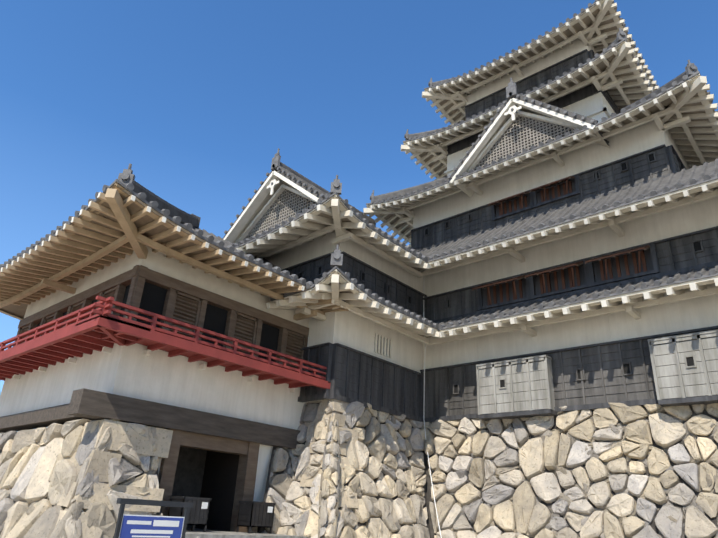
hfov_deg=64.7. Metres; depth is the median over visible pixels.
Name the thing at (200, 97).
sky
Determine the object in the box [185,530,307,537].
exit deck steps
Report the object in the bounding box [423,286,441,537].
drainpipe
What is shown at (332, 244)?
tatsumi yagura
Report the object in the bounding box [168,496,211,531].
crate
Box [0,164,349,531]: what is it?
tsukimi yagura
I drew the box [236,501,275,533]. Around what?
crate
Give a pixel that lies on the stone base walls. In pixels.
(356, 469)
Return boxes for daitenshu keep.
[363,0,717,421]
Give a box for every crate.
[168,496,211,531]
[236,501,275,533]
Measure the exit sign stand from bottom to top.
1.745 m
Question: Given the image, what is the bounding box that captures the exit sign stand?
[114,498,193,537]
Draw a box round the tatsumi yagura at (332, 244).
[223,148,440,421]
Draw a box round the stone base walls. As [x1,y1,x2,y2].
[0,399,717,537]
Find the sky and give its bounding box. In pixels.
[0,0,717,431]
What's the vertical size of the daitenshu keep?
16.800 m

